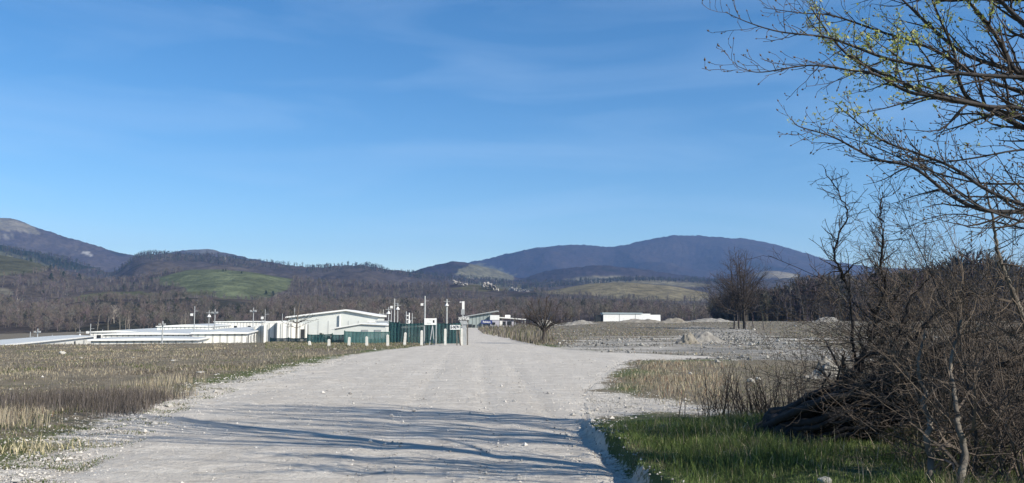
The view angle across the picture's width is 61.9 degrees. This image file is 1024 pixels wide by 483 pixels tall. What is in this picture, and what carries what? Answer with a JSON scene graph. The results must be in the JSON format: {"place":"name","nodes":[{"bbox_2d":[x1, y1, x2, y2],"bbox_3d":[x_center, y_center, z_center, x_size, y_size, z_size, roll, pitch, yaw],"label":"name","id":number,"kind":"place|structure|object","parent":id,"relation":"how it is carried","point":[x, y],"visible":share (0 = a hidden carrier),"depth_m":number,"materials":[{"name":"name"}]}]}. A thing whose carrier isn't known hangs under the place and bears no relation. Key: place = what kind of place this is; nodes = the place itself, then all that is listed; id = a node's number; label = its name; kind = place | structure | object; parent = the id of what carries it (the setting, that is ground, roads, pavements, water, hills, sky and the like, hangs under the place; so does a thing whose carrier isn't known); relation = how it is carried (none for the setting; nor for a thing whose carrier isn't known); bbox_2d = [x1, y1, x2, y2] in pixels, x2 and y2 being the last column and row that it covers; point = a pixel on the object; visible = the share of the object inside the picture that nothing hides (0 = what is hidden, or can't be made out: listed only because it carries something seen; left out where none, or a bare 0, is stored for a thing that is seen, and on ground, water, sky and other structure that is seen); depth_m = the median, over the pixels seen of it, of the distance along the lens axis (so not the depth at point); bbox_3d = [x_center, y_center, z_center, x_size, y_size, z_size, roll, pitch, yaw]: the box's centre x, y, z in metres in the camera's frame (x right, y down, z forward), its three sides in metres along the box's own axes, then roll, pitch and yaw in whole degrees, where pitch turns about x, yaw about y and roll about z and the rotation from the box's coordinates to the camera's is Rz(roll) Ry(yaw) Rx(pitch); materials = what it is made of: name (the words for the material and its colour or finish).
{"place":"outdoors","nodes":[
{"label":"outdoors","id":0,"kind":"place"},
{"bbox_2d":[0,341,412,480],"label":"dry field grass","id":1,"kind":"structure","parent":0,"point":[148,370],"depth_m":32.00,"materials":[{"name":"beige plant"}]},
{"bbox_2d":[0,328,748,482],"bbox_3d":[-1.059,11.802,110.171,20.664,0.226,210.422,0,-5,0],"label":"gravel road","id":2,"kind":"structure","parent":0,"point":[175,457],"depth_m":13.69,"materials":[{"name":"grey gravel"}]},
{"bbox_2d":[0,218,920,333],"bbox_3d":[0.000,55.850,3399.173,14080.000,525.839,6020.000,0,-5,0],"label":"hills","id":3,"kind":"structure","parent":0,"point":[680,256],"depth_m":2090.61,"materials":[{"name":"plant"}]},
{"bbox_2d":[0,288,711,331],"bbox_3d":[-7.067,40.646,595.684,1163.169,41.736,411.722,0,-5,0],"label":"woodland","id":4,"kind":"object","parent":3,"relation":"on","point":[285,304],"visible":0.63,"depth_m":486.36,"materials":[{"name":"plant"}]},
{"bbox_2d":[2,244,724,288],"bbox_3d":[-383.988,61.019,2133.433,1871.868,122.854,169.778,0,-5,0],"label":"ridge woodland","id":5,"kind":"object","parent":3,"relation":"on","point":[208,257],"visible":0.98,"depth_m":2124.13,"materials":[{"name":"plant"}]},
{"bbox_2d":[0,264,729,304],"bbox_3d":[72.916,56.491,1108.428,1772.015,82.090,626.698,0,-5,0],"label":"distant woodland","id":6,"kind":"object","parent":3,"relation":"on","point":[537,290],"visible":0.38,"depth_m":1078.16,"materials":[{"name":"brown plant"}]},
{"bbox_2d":[452,280,467,284],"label":"limestone cliff","id":7,"kind":"structure","parent":3,"relation":"on","point":[457,282],"depth_m":1232.54,"materials":[{"name":"grey stone"}]},
{"bbox_2d":[481,282,498,290],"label":"limestone cliff","id":8,"kind":"structure","parent":3,"relation":"on","point":[484,285],"depth_m":1159.53,"materials":[{"name":"grey stone"}]},
{"bbox_2d":[508,287,529,291],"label":"limestone cliff","id":9,"kind":"structure","parent":3,"relation":"on","point":[513,289],"depth_m":1882.85,"materials":[{"name":"grey stone"}]},
{"bbox_2d":[0,321,1023,482],"bbox_3d":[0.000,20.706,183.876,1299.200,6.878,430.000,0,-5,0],"label":"ground","id":10,"kind":"structure","parent":0,"point":[603,439],"depth_m":24.79,"materials":[{"name":"grey gravel"}]},
{"bbox_2d":[0,433,89,455],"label":"straw tuft","id":11,"kind":"object","parent":10,"relation":"on","point":[28,447],"visible":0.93,"depth_m":11.11,"materials":[{"name":"beige plant"}]},
{"bbox_2d":[0,335,95,344],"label":"barrack","id":12,"kind":"structure","parent":10,"relation":"on","point":[70,339],"depth_m":128.18,"materials":[{"name":"white metal"}]},
{"bbox_2d":[91,328,156,338],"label":"barrack","id":13,"kind":"structure","parent":10,"relation":"on","point":[97,334],"depth_m":187.57,"materials":[{"name":"white metal"}]},
{"bbox_2d":[87,336,209,343],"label":"barrack","id":14,"kind":"structure","parent":10,"relation":"on","point":[151,339],"depth_m":98.37,"materials":[{"name":"white paint"}]},
{"bbox_2d":[158,321,165,342],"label":"lamp pole","id":15,"kind":"object","parent":10,"relation":"on","point":[162,330],"visible":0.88,"depth_m":95.36,"materials":[{"name":"metal"}]},
{"bbox_2d":[0,362,328,482],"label":"verge greens","id":16,"kind":"object","parent":10,"relation":"on","point":[64,465],"visible":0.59,"depth_m":12.07,"materials":[{"name":"green plant"}]},
{"bbox_2d":[101,328,228,337],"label":"barrack","id":17,"kind":"structure","parent":10,"relation":"on","point":[179,332],"depth_m":148.38,"materials":[{"name":"white metal"}]},
{"bbox_2d":[0,346,369,432],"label":"dead stalks","id":18,"kind":"object","parent":10,"relation":"on","point":[120,399],"visible":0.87,"depth_m":17.44,"materials":[{"name":"beige plant"}]},
{"bbox_2d":[190,306,194,330],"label":"lamp pole","id":19,"kind":"object","parent":10,"relation":"on","point":[191,314],"visible":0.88,"depth_m":164.29,"materials":[{"name":"metal"}]},
{"bbox_2d":[156,323,229,329],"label":"barrack","id":20,"kind":"structure","parent":10,"relation":"on","point":[197,326],"depth_m":203.06,"materials":[{"name":"white metal"}]},
{"bbox_2d":[191,327,257,342],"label":"barrack","id":21,"kind":"structure","parent":10,"relation":"on","point":[241,334],"depth_m":110.95,"materials":[{"name":"white metal"}]},
{"bbox_2d":[213,321,267,327],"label":"barrack","id":22,"kind":"structure","parent":10,"relation":"on","point":[235,324],"depth_m":256.78,"materials":[{"name":"white metal"}]},
{"bbox_2d":[254,326,263,342],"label":"white container","id":23,"kind":"object","parent":10,"relation":"on","point":[259,335],"visible":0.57,"depth_m":134.87,"materials":[{"name":"metal"}]},
{"bbox_2d":[263,323,276,342],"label":"white container","id":24,"kind":"object","parent":10,"relation":"on","point":[269,330],"visible":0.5,"depth_m":133.97,"materials":[{"name":"metal"}]},
{"bbox_2d":[277,322,291,337],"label":"white container","id":25,"kind":"object","parent":10,"relation":"on","point":[283,330],"visible":0.7,"depth_m":133.03,"materials":[{"name":"metal"}]},
{"bbox_2d":[270,337,306,341],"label":"netting fence","id":26,"kind":"object","parent":10,"relation":"on","point":[288,339],"visible":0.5,"depth_m":66.53,"materials":[{"name":"green fabric"}]},
{"bbox_2d":[291,323,300,337],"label":"white container","id":27,"kind":"object","parent":10,"relation":"on","point":[293,332],"visible":0.27,"depth_m":135.12,"materials":[{"name":"metal"}]},
{"bbox_2d":[282,300,317,337],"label":"bare tree","id":28,"kind":"object","parent":10,"relation":"on","point":[296,322],"visible":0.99,"depth_m":83.58,"materials":[{"name":"brown plant"}]},
{"bbox_2d":[300,324,307,337],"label":"white container","id":29,"kind":"object","parent":10,"relation":"on","point":[304,331],"visible":0.36,"depth_m":138.09,"materials":[{"name":"metal"}]},
{"bbox_2d":[307,333,332,342],"bbox_3d":[-14.289,7.274,63.420,2.099,0.923,0.167,-1,-5,15],"label":"netting fence","id":30,"kind":"object","parent":10,"relation":"on","point":[322,338],"visible":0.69,"depth_m":63.38,"materials":[{"name":"green fabric"}]},
{"bbox_2d":[285,309,386,334],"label":"white hall","id":31,"kind":"structure","parent":10,"relation":"on","point":[325,322],"depth_m":149.30,"materials":[{"name":"paint"}]},
{"bbox_2d":[332,334,343,342],"bbox_3d":[-12.797,7.235,62.821,1.110,0.892,0.139,-2,-6,18],"label":"netting fence","id":32,"kind":"object","parent":10,"relation":"on","point":[337,338],"visible":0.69,"depth_m":62.80,"materials":[{"name":"green fabric"}]},
{"bbox_2d":[265,341,437,348],"bbox_3d":[-14.344,8.316,65.525,18.352,1.444,32.032,0,-5,0],"label":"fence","id":33,"kind":"object","parent":10,"relation":"on","point":[378,346],"visible":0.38,"depth_m":56.22,"materials":[{"name":"brown plant"}]},
{"bbox_2d":[330,323,388,334],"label":"white tent","id":34,"kind":"object","parent":10,"relation":"on","point":[369,327],"visible":0.54,"depth_m":131.31,"materials":[{"name":"fabric"}]},
{"bbox_2d":[344,330,389,342],"bbox_3d":[-10.611,7.079,62.417,3.324,1.137,0.176,1,-5,-9],"label":"netting fence","id":35,"kind":"object","parent":10,"relation":"on","point":[373,337],"visible":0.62,"depth_m":62.34,"materials":[{"name":"green fabric"}]},
{"bbox_2d":[375,321,391,323],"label":"guard block","id":36,"kind":"structure","parent":10,"relation":"on","point":[383,322],"depth_m":139.30,"materials":[{"name":"metal"}]},
{"bbox_2d":[386,334,388,345],"bbox_3d":[-8.185,6.609,56.225,0.177,0.968,0.170,0,-5,0],"label":"concrete post","id":37,"kind":"object","parent":10,"relation":"on","point":[387,339],"visible":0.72,"depth_m":56.16,"materials":[{"name":"white concrete"}]},
{"bbox_2d":[420,330,422,345],"bbox_3d":[-6.140,6.641,57.935,0.170,1.240,0.170,0,-5,0],"label":"concrete post","id":38,"kind":"object","parent":10,"relation":"on","point":[421,338],"visible":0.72,"depth_m":57.86,"materials":[{"name":"white concrete"}]},
{"bbox_2d":[421,296,425,317],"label":"lamp pole","id":39,"kind":"object","parent":10,"relation":"on","point":[424,303],"visible":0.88,"depth_m":81.71,"materials":[{"name":"metal"}]},
{"bbox_2d":[389,323,460,343],"bbox_3d":[-6.451,6.813,62.694,5.843,1.721,0.164,-2,-6,20],"label":"netting fence","id":40,"kind":"object","parent":10,"relation":"on","point":[398,331],"visible":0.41,"depth_m":62.78,"materials":[{"name":"green fabric"}]},
{"bbox_2d":[424,318,436,344],"bbox_3d":[-5.662,6.272,58.976,0.899,1.969,0.656,0,-5,-3],"label":"framed board","id":41,"kind":"object","parent":10,"relation":"on","point":[430,321],"visible":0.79,"depth_m":59.23,"materials":[{"name":"metal"}]},
{"bbox_2d":[444,299,449,323],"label":"lamp pole","id":42,"kind":"object","parent":10,"relation":"on","point":[446,301],"visible":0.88,"depth_m":83.68,"materials":[{"name":"metal"}]},
{"bbox_2d":[450,325,460,345],"bbox_3d":[-3.770,6.344,57.207,0.763,1.477,0.194,0,-5,3],"label":"direction sign","id":43,"kind":"object","parent":10,"relation":"on","point":[455,327],"visible":0.99,"depth_m":57.21,"materials":[{"name":"white metal"}]},
{"bbox_2d":[461,328,462,344],"bbox_3d":[-3.433,6.592,58.241,0.170,1.369,0.170,0,-5,0],"label":"concrete post","id":44,"kind":"object","parent":10,"relation":"on","point":[461,336],"visible":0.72,"depth_m":58.17,"materials":[{"name":"white concrete"}]},
{"bbox_2d":[460,301,464,327],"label":"tower light","id":45,"kind":"object","parent":10,"relation":"on","point":[462,311],"visible":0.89,"depth_m":99.68,"materials":[{"name":"metal"}]},
{"bbox_2d":[459,317,468,344],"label":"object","id":46,"kind":"object","parent":10,"relation":"on","point":[464,321],"visible":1,"depth_m":58.24,"materials":[{"name":"metal"}]},
{"bbox_2d":[464,310,498,327],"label":"workshop shed","id":47,"kind":"structure","parent":10,"relation":"on","point":[474,321],"depth_m":185.19,"materials":[{"name":"metal"}]},
{"bbox_2d":[481,320,491,323],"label":"navy sign","id":48,"kind":"object","parent":47,"relation":"attached to","point":[486,321],"visible":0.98,"depth_m":182.18,"materials":[{"name":"metal"}]},
{"bbox_2d":[490,315,498,326],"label":"white kiosk","id":49,"kind":"object","parent":10,"relation":"on","point":[494,319],"visible":0.76,"depth_m":183.28,"materials":[{"name":"paint"}]},
{"bbox_2d":[499,315,525,326],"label":"service row","id":50,"kind":"object","parent":10,"relation":"on","point":[509,323],"visible":0.64,"depth_m":189.09,"materials":[{"name":"white paint"}]},
{"bbox_2d":[478,323,553,344],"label":"rank weeds","id":51,"kind":"object","parent":10,"relation":"on","point":[531,334],"visible":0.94,"depth_m":89.61,"materials":[{"name":"beige plant"}]},
{"bbox_2d":[511,295,574,341],"bbox_3d":[2.359,5.562,60.825,4.996,3.666,2.483,0,-5,0],"label":"round tree","id":52,"kind":"object","parent":10,"relation":"on","point":[542,326],"visible":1,"depth_m":60.68,"materials":[{"name":"brown plant"}]},
{"bbox_2d":[551,320,596,326],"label":"spoil bank","id":53,"kind":"structure","parent":10,"relation":"on","point":[580,322],"depth_m":192.03,"materials":[{"name":"grey gravel"}]},
{"bbox_2d":[594,313,660,321],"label":"long white shed","id":54,"kind":"structure","parent":10,"relation":"on","point":[602,317],"depth_m":235.31,"materials":[{"name":"paint"}]},
{"bbox_2d":[609,319,660,322],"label":"spoil bank","id":55,"kind":"structure","parent":10,"relation":"on","point":[640,321],"depth_m":198.59,"materials":[{"name":"grey gravel"}]},
{"bbox_2d":[656,318,688,322],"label":"spoil bank","id":56,"kind":"structure","parent":10,"relation":"on","point":[674,320],"depth_m":191.34,"materials":[{"name":"beige gravel"}]},
{"bbox_2d":[674,332,699,343],"bbox_3d":[12.602,7.032,61.327,2.396,1.117,1.437,0,-5,0],"label":"gravel mound","id":57,"kind":"object","parent":10,"relation":"on","point":[688,338],"visible":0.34,"depth_m":61.09,"materials":[{"name":"grey gravel"}]},
{"bbox_2d":[668,331,730,342],"bbox_3d":[14.209,7.368,64.796,5.976,1.099,4.781,0,-5,0],"label":"gravel mound","id":58,"kind":"object","parent":10,"relation":"on","point":[704,337],"visible":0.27,"depth_m":63.90,"materials":[{"name":"grey gravel"}]},
{"bbox_2d":[685,318,736,321],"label":"spoil bank","id":59,"kind":"structure","parent":10,"relation":"on","point":[710,320],"depth_m":206.50,"materials":[{"name":"grey gravel"}]},
{"bbox_2d":[672,386,777,416],"bbox_3d":[3.735,2.716,14.391,1.916,0.564,1.424,0,-5,0],"label":"stemmy bush","id":60,"kind":"object","parent":10,"relation":"on","point":[705,411],"visible":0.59,"depth_m":14.45,"materials":[{"name":"brown plant"}]},
{"bbox_2d":[689,250,765,328],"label":"tall bare tree","id":61,"kind":"object","parent":10,"relation":"on","point":[733,292],"visible":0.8,"depth_m":138.99,"materials":[{"name":"brown plant"}]},
{"bbox_2d":[697,248,774,328],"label":"tall bare tree","id":62,"kind":"object","parent":10,"relation":"on","point":[729,287],"visible":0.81,"depth_m":138.59,"materials":[{"name":"brown plant"}]},
{"bbox_2d":[607,358,865,409],"bbox_3d":[7.659,3.858,24.981,10.011,0.377,19.920,-1,-5,13],"label":"dry grass patch","id":63,"kind":"object","parent":10,"relation":"on","point":[663,367],"visible":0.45,"depth_m":23.80,"materials":[{"name":"beige plant"}]},
{"bbox_2d":[541,324,932,362],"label":"waste rubble","id":64,"kind":"object","parent":10,"relation":"on","point":[757,340],"visible":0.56,"depth_m":61.95,"materials":[{"name":"stone"}]},
{"bbox_2d":[697,251,787,328],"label":"tall bare tree","id":65,"kind":"object","parent":10,"relation":"on","point":[742,295],"visible":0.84,"depth_m":138.36,"materials":[{"name":"brown plant"}]},
{"bbox_2d":[701,362,804,418],"bbox_3d":[3.808,2.360,13.590,1.692,0.968,1.609,-2,-6,21],"label":"stemmy bush","id":66,"kind":"object","parent":10,"relation":"on","point":[764,408],"visible":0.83,"depth_m":13.49,"materials":[{"name":"brown plant"}]},
{"bbox_2d":[723,351,824,411],"bbox_3d":[4.438,2.435,14.384,1.447,1.135,1.931,-3,-6,32],"label":"stemmy bush","id":67,"kind":"object","parent":10,"relation":"on","point":[773,385],"visible":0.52,"depth_m":14.39,"materials":[{"name":"brown plant"}]},
{"bbox_2d":[770,291,783,320],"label":"bare tree","id":68,"kind":"object","parent":10,"relation":"on","point":[777,307],"visible":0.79,"depth_m":260.10,"materials":[{"name":"brown plant"}]},
{"bbox_2d":[784,289,796,320],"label":"bare tree","id":69,"kind":"object","parent":10,"relation":"on","point":[789,305],"visible":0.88,"depth_m":243.99,"materials":[{"name":"brown plant"}]},
{"bbox_2d":[792,274,810,320],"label":"bare tree","id":70,"kind":"object","parent":10,"relation":"on","point":[799,291],"visible":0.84,"depth_m":247.14,"materials":[{"name":"brown plant"}]},
{"bbox_2d":[598,409,1023,482],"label":"green grass","id":71,"kind":"structure","parent":10,"relation":"on","point":[785,448],"depth_m":9.13,"materials":[{"name":"green plant"}]},
{"bbox_2d":[794,334,835,371],"bbox_3d":[9.647,3.547,27.411,1.203,1.417,1.519,-4,-7,39],"label":"stemmy bush","id":72,"kind":"object","parent":10,"relation":"on","point":[809,358],"visible":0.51,"depth_m":27.41,"materials":[{"name":"brown plant"}]},
{"bbox_2d":[806,269,830,318],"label":"bare tree","id":73,"kind":"object","parent":10,"relation":"on","point":[820,309],"visible":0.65,"depth_m":260.94,"materials":[{"name":"brown plant"}]},
{"bbox_2d":[619,398,1020,482],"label":"dead stems","id":74,"kind":"object","parent":10,"relation":"on","point":[882,439],"visible":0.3,"depth_m":10.06,"materials":[{"name":"brown plant"}]},
{"bbox_2d":[801,355,839,379],"bbox_3d":[9.125,3.774,24.795,1.934,0.929,0.967,0,-5,0],"label":"rubble heap","id":75,"kind":"object","parent":10,"relation":"on","point":[825,365],"visible":0.11,"depth_m":24.73,"materials":[{"name":"grey stone"}]},
{"bbox_2d":[817,476,831,482],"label":"rock","id":76,"kind":"object","parent":10,"relation":"on","point":[819,480],"visible":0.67,"depth_m":7.61,"materials":[{"name":"grey stone"}]},
{"bbox_2d":[812,317,839,321],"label":"spoil bank","id":77,"kind":"structure","parent":10,"relation":"on","point":[830,319],"depth_m":219.17,"materials":[{"name":"grey gravel"}]},
{"bbox_2d":[821,304,831,316],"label":"bare tree","id":78,"kind":"object","parent":10,"relation":"on","point":[825,310],"visible":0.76,"depth_m":248.73,"materials":[{"name":"brown plant"}]},
{"bbox_2d":[840,270,868,320],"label":"bare tree","id":79,"kind":"object","parent":10,"relation":"on","point":[855,309],"visible":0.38,"depth_m":245.38,"materials":[{"name":"brown wood"}]},
{"bbox_2d":[702,0,1023,278],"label":"overhanging tree","id":80,"kind":"object","parent":10,"relation":"on","point":[1011,114],"visible":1,"depth_m":7.00,"materials":[{"name":"brown plant"}]},
{"bbox_2d":[854,266,873,320],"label":"bare tree","id":81,"kind":"object","parent":10,"relation":"on","point":[867,292],"visible":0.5,"depth_m":231.31,"materials":[{"name":"brown plant"}]},
{"bbox_2d":[705,244,1023,320],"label":"dense wood","id":82,"kind":"object","parent":10,"relation":"on","point":[715,313],"visible":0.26,"depth_m":264.72,"materials":[{"name":"brown plant"}]},
{"bbox_2d":[750,279,1005,406],"bbox_3d":[5.410,1.849,12.466,3.227,2.644,2.804,-3,-6,29],"label":"thorn shrub","id":83,"kind":"object","parent":10,"relation":"on","point":[831,354],"visible":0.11,"depth_m":12.48,"materials":[{"name":"brown plant"}]},
{"bbox_2d":[737,193,1023,443],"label":"thorn shrub","id":84,"kind":"object","parent":10,"relation":"on","point":[932,353],"visible":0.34,"depth_m":11.86,"materials":[{"name":"brown plant"}]},
{"bbox_2d":[741,188,1023,443],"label":"thorn shrub","id":85,"kind":"object","parent":10,"relation":"on","point":[922,318],"visible":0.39,"depth_m":10.51,"materials":[{"name":"brown plant"}]},
{"bbox_2d":[741,188,1023,414],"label":"thorn shrub","id":86,"kind":"object","parent":10,"relation":"on","point":[925,233],"visible":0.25,"depth_m":13.56,"materials":[{"name":"brown plant"}]},
{"bbox_2d":[750,164,1023,446],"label":"leaning thorn tree","id":87,"kind":"object","parent":10,"relation":"on","point":[820,425],"visible":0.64,"depth_m":10.52,"materials":[{"name":"brown plant"}]},
{"bbox_2d":[753,214,1023,425],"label":"thorn shrub","id":88,"kind":"object","parent":10,"relation":"on","point":[885,322],"visible":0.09,"depth_m":12.46,"materials":[{"name":"brown plant"}]},
{"bbox_2d":[761,175,1023,441],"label":"thorn shrub","id":89,"kind":"object","parent":10,"relation":"on","point":[972,323],"visible":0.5,"depth_m":10.02,"materials":[{"name":"brown plant"}]},
{"bbox_2d":[771,255,1023,473],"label":"thorn shrub","id":90,"kind":"object","parent":10,"relation":"on","point":[984,372],"visible":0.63,"depth_m":8.43,"materials":[{"name":"brown plant"}]},
{"bbox_2d":[814,271,1023,482],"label":"thorn shrub","id":91,"kind":"object","parent":10,"relation":"on","point":[1014,441],"visible":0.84,"depth_m":7.63,"materials":[{"name":"brown plant"}]},
{"bbox_2d":[916,278,940,314],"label":"bare tree","id":92,"kind":"object","parent":10,"relation":"on","point":[931,305],"visible":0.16,"depth_m":234.48,"materials":[{"name":"brown plant"}]},
{"bbox_2d":[849,0,1023,60],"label":"neighbouring tree","id":93,"kind":"object","parent":10,"relation":"on","point":[1012,36],"visible":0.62,"depth_m":10.57,"materials":[{"name":"brown plant"}]},
{"bbox_2d":[887,312,994,482],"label":"crooked sapling","id":94,"kind":"object","parent":10,"relation":"on","point":[964,452],"visible":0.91,"depth_m":7.31,"materials":[{"name":"grey plant"}]},
{"bbox_2d":[878,320,1023,482],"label":"crooked sapling","id":95,"kind":"object","parent":10,"relation":"on","point":[931,458],"visible":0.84,"depth_m":7.46,"materials":[{"name":"brown plant"}]},
{"bbox_2d":[940,261,967,314],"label":"bare tree","id":96,"kind":"object","parent":10,"relation":"on","point":[952,286],"visible":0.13,"depth_m":259.14,"materials":[{"name":"brown plant"}]},
{"bbox_2d":[904,262,1013,481],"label":"crooked sapling","id":97,"kind":"object","parent":10,"relation":"on","point":[974,464],"visible":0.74,"depth_m":7.84,"materials":[{"name":"brown plant"}]},
{"bbox_2d":[969,265,991,319],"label":"bare tree","id":98,"kind":"object","parent":10,"relation":"on","point":[982,292],"visible":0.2,"depth_m":239.91,"materials":[{"name":"brown plant"}]},
{"bbox_2d":[969,267,995,318],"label":"bare tree","id":99,"kind":"object","parent":10,"relation":"on","point":[979,290],"visible":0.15,"depth_m":254.17,"materials":[{"name":"brown wood"}]},
{"bbox_2d":[968,157,1023,413],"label":"crooked sapling","id":100,"kind":"object","parent":10,"relation":"on","point":[1002,268],"visible":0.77,"depth_m":8.59,"materials":[{"name":"brown plant"}]},
{"bbox_2d":[997,261,1023,313],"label":"bare tree","id":101,"kind":"object","parent":10,"relation":"on","point":[1013,285],"visible":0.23,"depth_m":251.94,"materials":[{"name":"brown plant"}]},
{"bbox_2d":[1003,262,1023,312],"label":"bare tree","id":102,"kind":"object","parent":10,"relation":"on","point":[1021,295],"visible":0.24,"depth_m":250.51,"materials":[{"name":"brown plant"}]},
{"bbox_2d":[0,0,1023,271],"label":"sky","id":103,"kind":"structure","parent":0,"point":[403,135],"materials":[{"name":"blue"}]},
{"bbox_2d":[495,321,1020,358],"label":"field grass","id":104,"kind":"structure","parent":0,"point":[652,335],"depth_m":110.13,"materials":[{"name":"brown plant"}]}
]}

